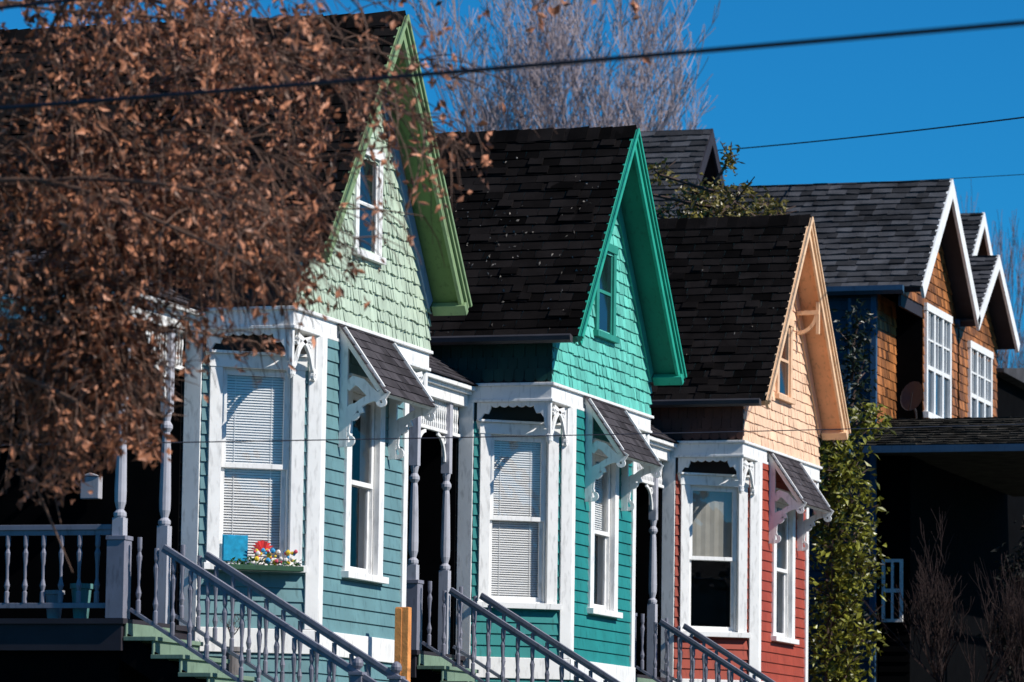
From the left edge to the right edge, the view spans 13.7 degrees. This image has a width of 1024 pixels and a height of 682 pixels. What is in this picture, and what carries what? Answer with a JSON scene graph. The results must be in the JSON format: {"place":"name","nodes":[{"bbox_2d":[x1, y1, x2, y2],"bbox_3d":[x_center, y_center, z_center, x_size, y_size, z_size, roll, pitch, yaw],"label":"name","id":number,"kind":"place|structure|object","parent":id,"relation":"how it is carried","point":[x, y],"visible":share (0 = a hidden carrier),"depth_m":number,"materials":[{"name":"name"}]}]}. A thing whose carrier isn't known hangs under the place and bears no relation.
{"place":"outdoors","nodes":[
{"label":"outdoors","id":0,"kind":"place"},
{"bbox_2d":[0,618,187,650],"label":"porch deck","id":1,"kind":"structure","parent":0,"point":[61,634],"depth_m":40.27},
{"bbox_2d":[112,333,175,623],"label":"porch posts","id":2,"kind":"object","parent":1,"relation":"on","point":[120,523],"visible":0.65,"depth_m":41.25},
{"bbox_2d":[0,291,204,396],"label":"porch cornice","id":3,"kind":"structure","parent":2,"relation":"on","point":[165,316],"depth_m":41.31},
{"bbox_2d":[0,524,408,681],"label":"porch railing","id":4,"kind":"object","parent":1,"relation":"on","point":[116,604],"visible":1,"depth_m":40.27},
{"bbox_2d":[407,403,452,653],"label":"porch posts","id":5,"kind":"object","parent":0,"point":[414,479],"visible":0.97,"depth_m":49.29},
{"bbox_2d":[409,372,475,461],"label":"porch cornice","id":6,"kind":"structure","parent":5,"relation":"on","point":[442,391],"depth_m":49.36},
{"bbox_2d":[0,20,1023,109],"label":"power line","id":7,"kind":"object","parent":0,"point":[652,55],"visible":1,"depth_m":20.00,"materials":[{"name":"rubber"}]},
{"bbox_2d":[0,0,1023,367],"label":"sky","id":8,"kind":"structure","parent":0,"point":[833,90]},
{"bbox_2d":[406,577,619,681],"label":"porch railing","id":9,"kind":"object","parent":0,"point":[414,595],"visible":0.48,"depth_m":48.14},
{"bbox_2d":[2,424,1023,445],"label":"power line","id":10,"kind":"object","parent":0,"point":[548,435],"visible":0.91,"depth_m":39.51,"materials":[{"name":"metal"}]},
{"bbox_2d":[433,140,674,380],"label":"roof soffit deck","id":11,"kind":"structure","parent":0,"point":[646,278],"depth_m":53.05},
{"bbox_2d":[647,472,657,675],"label":"porch posts","id":12,"kind":"object","parent":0,"point":[652,606],"visible":0.41,"depth_m":57.71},
{"bbox_2d":[636,436,676,509],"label":"porch cornice","id":13,"kind":"structure","parent":12,"relation":"on","point":[661,449],"depth_m":57.79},
{"bbox_2d":[634,613,774,681],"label":"porch railing","id":14,"kind":"object","parent":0,"point":[732,670],"visible":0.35,"depth_m":56.44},
{"bbox_2d":[652,228,840,435],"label":"roof soffit deck","id":15,"kind":"structure","parent":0,"point":[820,366],"depth_m":61.64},
{"bbox_2d":[742,305,820,465],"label":"gable shingles","id":16,"kind":"object","parent":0,"point":[804,444],"visible":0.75,"depth_m":60.94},
{"bbox_2d":[879,456,924,681],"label":"porch inner wall","id":17,"kind":"structure","parent":0,"point":[902,486],"depth_m":67.88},
{"bbox_2d":[881,559,902,621],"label":"window","id":18,"kind":"structure","parent":17,"relation":"in","point":[892,590],"depth_m":67.72,"materials":[{"name":"white paint"}]},
{"bbox_2d":[902,241,955,322],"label":"gable wall","id":19,"kind":"structure","parent":0,"point":[939,294],"depth_m":70.59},
{"bbox_2d":[928,314,947,417],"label":"window pane","id":20,"kind":"object","parent":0,"point":[937,394],"visible":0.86,"depth_m":70.30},
{"bbox_2d":[863,505,1023,681],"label":"bare shrub","id":21,"kind":"object","parent":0,"point":[939,636],"visible":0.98,"depth_m":64.54,"materials":[{"name":"brown plant"}]},
{"bbox_2d":[977,553,1023,681],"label":"bare shrub","id":22,"kind":"object","parent":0,"point":[1019,641],"visible":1,"depth_m":63.34,"materials":[{"name":"brown plant"}]},
{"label":"yard terrace","id":23,"kind":"structure","parent":0,"visible":0},
{"bbox_2d":[0,341,181,681],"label":"porch recess","id":24,"kind":"object","parent":23,"relation":"on","point":[141,509],"visible":0.42,"depth_m":42.01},
{"bbox_2d":[108,632,206,681],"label":"stair stringers","id":25,"kind":"object","parent":23,"relation":"on","point":[135,655],"visible":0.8,"depth_m":40.04,"materials":[{"name":"paint"}]},
{"bbox_2d":[123,623,256,681],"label":"stair treads","id":26,"kind":"object","parent":23,"relation":"on","point":[164,646],"visible":0.88,"depth_m":40.25,"materials":[{"name":"paint"}]},
{"bbox_2d":[177,331,308,624],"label":"side wall","id":27,"kind":"structure","parent":23,"relation":"on","point":[221,346],"depth_m":42.03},
{"bbox_2d":[151,260,294,306],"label":"side shingles","id":28,"kind":"object","parent":27,"relation":"attached to","point":[250,290],"visible":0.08,"depth_m":41.90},
{"bbox_2d":[164,264,429,340],"bbox_3d":[-5.772,-1.550,45.205,9.000,3.064,4.100,-1,-7,18],"label":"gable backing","id":29,"kind":"object","parent":27,"relation":"on","point":[289,305],"visible":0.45,"depth_m":41.88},
{"bbox_2d":[0,10,405,251],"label":"roof shingles","id":30,"kind":"object","parent":29,"relation":"attached to","point":[377,24],"visible":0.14,"depth_m":43.65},
{"bbox_2d":[5,29,457,309],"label":"roof soffit deck","id":31,"kind":"structure","parent":30,"relation":"attached to","point":[441,282],"depth_m":45.09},
{"bbox_2d":[323,14,471,315],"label":"barge boards","id":32,"kind":"object","parent":30,"relation":"attached to","point":[404,38],"visible":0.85,"depth_m":44.69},
{"bbox_2d":[295,109,430,349],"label":"gable shingles","id":33,"kind":"object","parent":29,"relation":"attached to","point":[397,307],"visible":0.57,"depth_m":44.32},
{"bbox_2d":[382,93,432,308],"bbox_3d":[-1.162,-1.757,44.827,0.050,2.638,2.043,-1,-7,18],"label":"rake board","id":34,"kind":"object","parent":33,"relation":"attached to","point":[422,272],"visible":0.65,"depth_m":45.10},
{"bbox_2d":[351,148,385,264],"bbox_3d":[-1.468,-1.413,43.795,0.090,1.170,0.880,-1,-7,18],"label":"attic window","id":35,"kind":"structure","parent":29,"relation":"attached to","point":[374,257],"depth_m":43.99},
{"bbox_2d":[359,160,374,252],"bbox_3d":[-1.506,-1.397,43.805,0.012,1.000,0.600,-1,-7,18],"label":"attic pane","id":36,"kind":"object","parent":35,"relation":"in","point":[363,229],"visible":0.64,"depth_m":43.84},
{"bbox_2d":[198,339,403,681],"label":"clapboard walls","id":37,"kind":"structure","parent":23,"relation":"on","point":[357,607],"depth_m":42.63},
{"bbox_2d":[202,349,306,572],"bbox_3d":[-2.544,1.193,42.078,1.070,2.160,0.270,3,-7,-20],"label":"window casing","id":38,"kind":"object","parent":37,"relation":"attached to","point":[294,492],"depth_m":42.07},
{"bbox_2d":[222,534,247,561],"bbox_3d":[-2.716,2.032,41.857,0.260,0.260,0.018,3,-7,-20],"label":"blue card","id":39,"kind":"object","parent":38,"relation":"attached to","point":[236,546],"visible":0.96,"depth_m":41.85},
{"bbox_2d":[223,375,283,557],"bbox_3d":[-2.574,1.262,42.147,0.658,1.918,0.037,3,-7,-20],"label":"window blind","id":40,"kind":"object","parent":38,"relation":"in","point":[247,500],"depth_m":42.16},
{"bbox_2d":[219,370,288,562],"bbox_3d":[-2.553,1.240,42.094,0.678,1.888,0.070,3,-7,-20],"label":"window sash","id":41,"kind":"object","parent":38,"relation":"in","point":[282,468],"depth_m":42.12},
{"bbox_2d":[224,548,303,571],"bbox_3d":[-2.431,2.139,41.789,0.819,0.221,0.157,3,-7,-19],"label":"flower box","id":42,"kind":"object","parent":38,"relation":"attached to","point":[297,567],"visible":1,"depth_m":41.77,"materials":[{"name":"green plant"}]},
{"bbox_2d":[223,367,290,556],"bbox_3d":[-2.673,1.274,42.413,0.920,2.130,0.440,3,-7,-20],"label":"dark room","id":43,"kind":"object","parent":37,"relation":"attached to","point":[254,456],"visible":0.19,"depth_m":42.67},
{"bbox_2d":[179,305,432,662],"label":"white trim","id":44,"kind":"structure","parent":37,"relation":"attached to","point":[375,648],"depth_m":42.12,"materials":[{"name":"paint"}]},
{"bbox_2d":[206,328,427,390],"bbox_3d":[-1.964,0.347,43.761,0.954,0.490,4.105,-1,-7,18],"label":"fretwork valance","id":45,"kind":"object","parent":37,"relation":"attached to","point":[421,375],"visible":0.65,"depth_m":41.90,"materials":[{"name":"white paint"}]},
{"bbox_2d":[350,393,363,567],"bbox_3d":[-1.913,1.468,43.604,0.440,2.030,1.040,-1,-7,18],"label":"dark room","id":46,"kind":"object","parent":37,"relation":"attached to","point":[355,500],"visible":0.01,"depth_m":44.02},
{"bbox_2d":[341,373,388,583],"bbox_3d":[-1.565,1.416,43.498,0.270,2.060,1.230,-1,-7,18],"label":"window casing","id":47,"kind":"object","parent":37,"relation":"attached to","point":[376,533],"depth_m":43.84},
{"bbox_2d":[350,395,373,573],"bbox_3d":[-1.587,1.461,43.500,0.070,1.788,0.798,-1,-7,18],"label":"window sash","id":48,"kind":"object","parent":47,"relation":"in","point":[363,485],"depth_m":43.81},
{"bbox_2d":[338,327,438,459],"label":"awning brackets","id":49,"kind":"object","parent":37,"relation":"attached to","point":[349,414],"visible":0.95,"depth_m":42.86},
{"bbox_2d":[338,323,435,406],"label":"awning shingles","id":50,"kind":"object","parent":49,"relation":"on","point":[390,366],"visible":1,"depth_m":43.52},
{"bbox_2d":[0,0,661,572],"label":"autumn tree","id":51,"kind":"object","parent":23,"relation":"on","point":[82,342],"visible":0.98,"depth_m":25.63,"materials":[{"name":"brown plant"}]},
{"bbox_2d":[394,607,411,681],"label":"wooden post","id":52,"kind":"object","parent":23,"relation":"on","point":[402,647],"visible":1,"depth_m":43.29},
{"bbox_2d":[406,408,456,654],"bbox_3d":[-2.149,2.804,49.487,2.720,4.692,1.642,-1,-7,18],"label":"porch recess","id":53,"kind":"object","parent":23,"relation":"on","point":[430,495],"visible":0.19,"depth_m":50.01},
{"bbox_2d":[417,654,478,681],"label":"stair treads","id":54,"kind":"object","parent":23,"relation":"on","point":[447,670],"visible":0.93,"depth_m":48.43,"materials":[{"name":"paint"}]},
{"bbox_2d":[454,402,561,654],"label":"side wall","id":55,"kind":"structure","parent":23,"relation":"on","point":[524,413],"depth_m":50.17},
{"bbox_2d":[430,343,552,382],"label":"side shingles","id":56,"kind":"object","parent":55,"relation":"attached to","point":[473,363],"visible":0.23,"depth_m":50.03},
{"bbox_2d":[432,344,650,407],"bbox_3d":[-3.157,-0.750,53.351,9.000,3.125,4.223,-1,-7,18],"label":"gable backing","id":57,"kind":"object","parent":55,"relation":"on","point":[513,381],"visible":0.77,"depth_m":49.98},
{"bbox_2d":[429,125,636,335],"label":"roof shingles","id":58,"kind":"object","parent":57,"relation":"attached to","point":[542,158],"visible":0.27,"depth_m":51.23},
{"bbox_2d":[429,333,652,382],"bbox_3d":[-2.981,0.316,53.170,9.200,0.097,4.800,-1,-7,18],"label":"gutter","id":59,"kind":"object","parent":58,"relation":"attached to","point":[503,339],"visible":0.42,"depth_m":49.77,"materials":[{"name":"metal"}]},
{"bbox_2d":[576,128,686,385],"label":"barge boards","id":60,"kind":"object","parent":58,"relation":"attached to","point":[636,149],"visible":1,"depth_m":52.55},
{"bbox_2d":[551,218,652,414],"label":"gable shingles","id":61,"kind":"object","parent":57,"relation":"attached to","point":[592,364],"visible":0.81,"depth_m":52.39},
{"bbox_2d":[617,203,653,378],"bbox_3d":[1.462,-0.958,53.002,0.050,2.691,2.105,-1,-7,18],"label":"rake board","id":62,"kind":"object","parent":61,"relation":"attached to","point":[635,295],"visible":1,"depth_m":53.13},
{"bbox_2d":[593,244,619,343],"bbox_3d":[1.147,-0.608,51.940,0.090,1.193,0.906,-1,-7,18],"label":"attic window","id":63,"kind":"structure","parent":57,"relation":"attached to","point":[611,337],"depth_m":52.19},
{"bbox_2d":[599,255,609,332],"bbox_3d":[1.110,-0.592,51.950,0.012,1.020,0.618,-1,-7,18],"label":"attic pane","id":64,"kind":"object","parent":63,"relation":"attached to","point":[604,315],"visible":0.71,"depth_m":52.02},
{"bbox_2d":[471,409,631,681],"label":"clapboard walls","id":65,"kind":"structure","parent":23,"relation":"on","point":[601,639],"depth_m":50.73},
{"bbox_2d":[476,419,561,609],"bbox_3d":[0.053,2.048,50.169,1.086,2.203,0.275,3,-7,-21],"label":"window casing","id":66,"kind":"object","parent":65,"relation":"attached to","point":[488,427],"depth_m":50.15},
{"bbox_2d":[491,440,540,597],"bbox_3d":[0.026,2.089,50.244,0.667,1.897,0.038,3,-7,-21],"label":"window blind","id":67,"kind":"object","parent":66,"relation":"in","point":[499,527],"depth_m":50.24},
{"bbox_2d":[489,437,544,601],"bbox_3d":[0.047,2.096,50.186,0.688,1.926,0.071,3,-7,-21],"label":"window sash","id":68,"kind":"object","parent":66,"relation":"in","point":[540,520],"depth_m":50.20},
{"bbox_2d":[491,434,546,595],"bbox_3d":[-0.071,2.131,50.513,0.944,2.173,0.448,3,-7,-21],"label":"dark room","id":69,"kind":"object","parent":65,"relation":"attached to","point":[514,512],"visible":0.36,"depth_m":50.78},
{"bbox_2d":[455,382,653,681],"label":"white trim","id":70,"kind":"structure","parent":65,"relation":"attached to","point":[563,396],"depth_m":50.08,"materials":[{"name":"paint"}]},
{"bbox_2d":[477,401,649,445],"bbox_3d":[0.651,1.187,51.902,0.954,0.500,4.228,-1,-7,18],"label":"fretwork valance","id":71,"kind":"object","parent":65,"relation":"attached to","point":[547,410],"visible":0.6,"depth_m":49.97,"materials":[{"name":"white paint"}]},
{"bbox_2d":[587,438,622,618],"bbox_3d":[1.050,2.277,51.636,0.270,2.101,1.267,-1,-7,18],"label":"window casing","id":72,"kind":"object","parent":65,"relation":"attached to","point":[611,610],"depth_m":51.99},
{"bbox_2d":[584,398,663,510],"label":"awning brackets","id":73,"kind":"object","parent":65,"relation":"attached to","point":[594,473],"visible":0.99,"depth_m":50.97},
{"bbox_2d":[584,396,660,466],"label":"awning shingles","id":74,"kind":"object","parent":73,"relation":"on","point":[618,421],"visible":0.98,"depth_m":51.66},
{"bbox_2d":[635,483,660,676],"bbox_3d":[0.522,3.705,57.801,2.720,4.761,1.722,-1,-7,18],"label":"porch recess","id":75,"kind":"object","parent":23,"relation":"on","point":[643,534],"visible":0.18,"depth_m":58.34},
{"bbox_2d":[659,458,749,676],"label":"side wall","id":76,"kind":"structure","parent":23,"relation":"on","point":[718,467],"depth_m":58.53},
{"bbox_2d":[651,406,743,439],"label":"side shingles","id":77,"kind":"object","parent":76,"relation":"attached to","point":[732,416],"visible":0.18,"depth_m":58.38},
{"bbox_2d":[648,141,796,218],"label":"evergreen tree","id":78,"kind":"object","parent":23,"relation":"on","point":[700,203],"visible":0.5,"depth_m":66.82,"materials":[{"name":"green plant"}]},
{"bbox_2d":[674,463,805,681],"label":"clapboard walls","id":79,"kind":"structure","parent":23,"relation":"on","point":[782,662],"depth_m":59.13,"materials":[{"name":"red wood"}]},
{"bbox_2d":[678,472,750,637],"bbox_3d":[2.739,2.944,58.540,1.112,2.236,0.283,3,-7,-23],"label":"window casing","id":80,"kind":"object","parent":79,"relation":"attached to","point":[688,480],"depth_m":58.52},
{"bbox_2d":[692,491,731,556],"bbox_3d":[2.720,2.539,58.676,0.675,0.966,0.013,3,-7,-23],"label":"window shade","id":81,"kind":"object","parent":80,"relation":"in","point":[712,526],"depth_m":58.69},
{"bbox_2d":[689,487,735,630],"bbox_3d":[2.737,2.993,58.559,0.704,1.954,0.073,3,-7,-23],"label":"window sash","id":82,"kind":"object","parent":80,"relation":"in","point":[731,560],"depth_m":58.58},
{"bbox_2d":[691,485,737,626],"bbox_3d":[2.623,3.029,58.898,0.984,2.204,0.461,3,-7,-23],"label":"dark room","id":83,"kind":"object","parent":79,"relation":"attached to","point":[710,593],"visible":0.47,"depth_m":59.12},
{"bbox_2d":[660,440,822,681],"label":"white trim","id":84,"kind":"structure","parent":79,"relation":"attached to","point":[751,452],"depth_m":58.43,"materials":[{"name":"paint"}]},
{"bbox_2d":[660,406,819,460],"bbox_3d":[-0.441,0.110,61.807,9.000,3.171,4.428,-1,-7,18],"label":"gable backing","id":85,"kind":"object","parent":84,"relation":"on","point":[709,438],"visible":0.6,"depth_m":58.37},
{"bbox_2d":[651,214,810,400],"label":"roof shingles","id":86,"kind":"object","parent":85,"relation":"attached to","point":[702,300],"visible":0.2,"depth_m":59.67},
{"bbox_2d":[651,398,821,437],"bbox_3d":[-0.266,1.191,61.625,9.200,0.098,5.033,-1,-7,18],"label":"gutter","id":87,"kind":"object","parent":86,"relation":"attached to","point":[706,402],"visible":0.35,"depth_m":58.10,"materials":[{"name":"metal"}]},
{"bbox_2d":[764,217,850,439],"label":"barge boards","id":88,"kind":"object","parent":86,"relation":"attached to","point":[810,238],"visible":1,"depth_m":61.03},
{"bbox_2d":[774,318,795,404],"bbox_3d":[3.863,0.255,60.395,0.090,1.211,0.950,-1,-7,18],"label":"attic window","id":89,"kind":"structure","parent":85,"relation":"attached to","point":[788,399],"depth_m":60.67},
{"bbox_2d":[794,291,821,434],"bbox_3d":[4.194,-0.096,61.507,0.050,2.731,2.207,-1,-7,18],"label":"rake board","id":90,"kind":"object","parent":85,"relation":"attached to","point":[808,369],"visible":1,"depth_m":61.70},
{"bbox_2d":[678,457,818,514],"bbox_3d":[3.366,2.077,60.355,0.954,0.507,4.433,-1,-7,18],"label":"fretwork valance","id":91,"kind":"object","parent":79,"relation":"attached to","point":[739,464],"visible":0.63,"depth_m":58.32,"materials":[{"name":"white paint"}]},
{"bbox_2d":[771,488,798,644],"bbox_3d":[3.765,3.183,60.087,0.270,2.132,1.328,-1,-7,18],"label":"window casing","id":92,"kind":"object","parent":79,"relation":"attached to","point":[776,605],"depth_m":60.46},
{"bbox_2d":[768,453,833,550],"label":"awning brackets","id":93,"kind":"object","parent":79,"relation":"attached to","point":[776,519],"visible":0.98,"depth_m":59.39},
{"bbox_2d":[768,451,831,511],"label":"awning shingles","id":94,"kind":"object","parent":93,"relation":"on","point":[803,484],"visible":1,"depth_m":60.13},
{"bbox_2d":[808,294,874,681],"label":"side wall","id":95,"kind":"structure","parent":23,"relation":"on","point":[839,303],"depth_m":67.91,"materials":[{"name":"blue"}]},
{"bbox_2d":[868,199,973,317],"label":"roof deck","id":96,"kind":"structure","parent":95,"relation":"on","point":[956,273],"depth_m":71.18,"materials":[{"name":"paint"}]},
{"bbox_2d":[651,179,951,286],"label":"roof shingles","id":97,"kind":"object","parent":96,"relation":"on","point":[853,224],"visible":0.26,"depth_m":69.38,"materials":[{"name":"grey"}]},
{"bbox_2d":[826,285,903,294],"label":"gutter","id":98,"kind":"object","parent":96,"relation":"attached to","point":[865,289],"visible":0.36,"depth_m":67.78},
{"bbox_2d":[920,179,980,327],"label":"barge boards","id":99,"kind":"object","parent":96,"relation":"attached to","point":[951,198],"visible":1,"depth_m":70.09,"materials":[{"name":"white paint"}]},
{"bbox_2d":[813,298,888,681],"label":"foliage","id":100,"kind":"object","parent":23,"relation":"on","point":[863,357],"visible":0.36,"depth_m":65.59,"materials":[{"name":"green plant"}]},
{"bbox_2d":[808,398,895,681],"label":"laurel shrub","id":101,"kind":"object","parent":23,"relation":"on","point":[831,454],"visible":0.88,"depth_m":63.84,"materials":[{"name":"green plant"}]},
{"bbox_2d":[846,295,877,681],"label":"corner boards","id":102,"kind":"object","parent":23,"relation":"on","point":[873,365],"visible":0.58,"depth_m":67.78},
{"bbox_2d":[876,306,955,681],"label":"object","id":103,"kind":"object","parent":23,"relation":"on","point":[940,488],"visible":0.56,"depth_m":69.53,"materials":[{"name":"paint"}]},
{"bbox_2d":[864,417,1023,496],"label":"porch roof slope","id":104,"kind":"structure","parent":23,"relation":"on","point":[1002,471],"depth_m":67.78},
{"bbox_2d":[876,294,957,427],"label":"bay wall","id":105,"kind":"structure","parent":104,"relation":"on","point":[886,361],"depth_m":68.92,"materials":[{"name":"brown wood"}]},
{"bbox_2d":[923,302,952,417],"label":"window frame","id":106,"kind":"object","parent":105,"relation":"attached to","point":[934,311],"visible":0.9,"depth_m":70.22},
{"bbox_2d":[862,444,1023,452],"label":"porch fascia","id":107,"kind":"structure","parent":104,"relation":"attached to","point":[946,448],"depth_m":66.68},
{"bbox_2d":[956,341,1023,681],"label":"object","id":108,"kind":"object","parent":23,"relation":"on","point":[986,517],"visible":0.19,"depth_m":73.62,"materials":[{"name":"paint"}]},
{"bbox_2d":[959,327,997,417],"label":"front wall","id":109,"kind":"structure","parent":108,"relation":"on","point":[964,337],"depth_m":72.48,"materials":[{"name":"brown wood"}]},
{"bbox_2d":[967,340,993,417],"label":"window frame","id":110,"kind":"object","parent":109,"relation":"attached to","point":[985,353],"visible":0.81,"depth_m":73.51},
{"bbox_2d":[960,275,1014,349],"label":"roof deck","id":111,"kind":"structure","parent":108,"relation":"on","point":[1000,322],"depth_m":74.61,"materials":[{"name":"paint"}]},
{"bbox_2d":[956,255,997,321],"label":"roof shingles","id":112,"kind":"object","parent":111,"relation":"on","point":[982,267],"visible":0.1,"depth_m":73.11,"materials":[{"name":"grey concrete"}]},
{"bbox_2d":[976,255,1019,352],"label":"barge boards","id":113,"kind":"object","parent":111,"relation":"attached to","point":[998,270],"visible":1,"depth_m":73.80,"materials":[{"name":"white paint"}]},
{"bbox_2d":[975,515,1023,681],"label":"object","id":114,"kind":"object","parent":23,"relation":"on","point":[1020,558],"visible":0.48,"depth_m":65.76,"materials":[{"name":"brown plant"}]},
{"label":"ground","id":115,"kind":"structure","parent":0,"visible":0},
{"bbox_2d":[407,0,719,142],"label":"bare tree","id":116,"kind":"object","parent":115,"relation":"on","point":[561,47],"visible":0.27,"depth_m":129.96,"materials":[{"name":"brown plant"}]},
{"bbox_2d":[960,187,1023,367],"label":"bare tree","id":117,"kind":"object","parent":115,"relation":"on","point":[1004,361],"visible":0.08,"depth_m":125.14,"materials":[{"name":"brown plant"}]},
{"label":"walls","id":118,"kind":"object","parent":115,"relation":"on","visible":0},
{"bbox_2d":[640,129,710,188],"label":"roof shingles","id":119,"kind":"object","parent":118,"relation":"on","point":[685,148],"visible":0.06,"depth_m":75.49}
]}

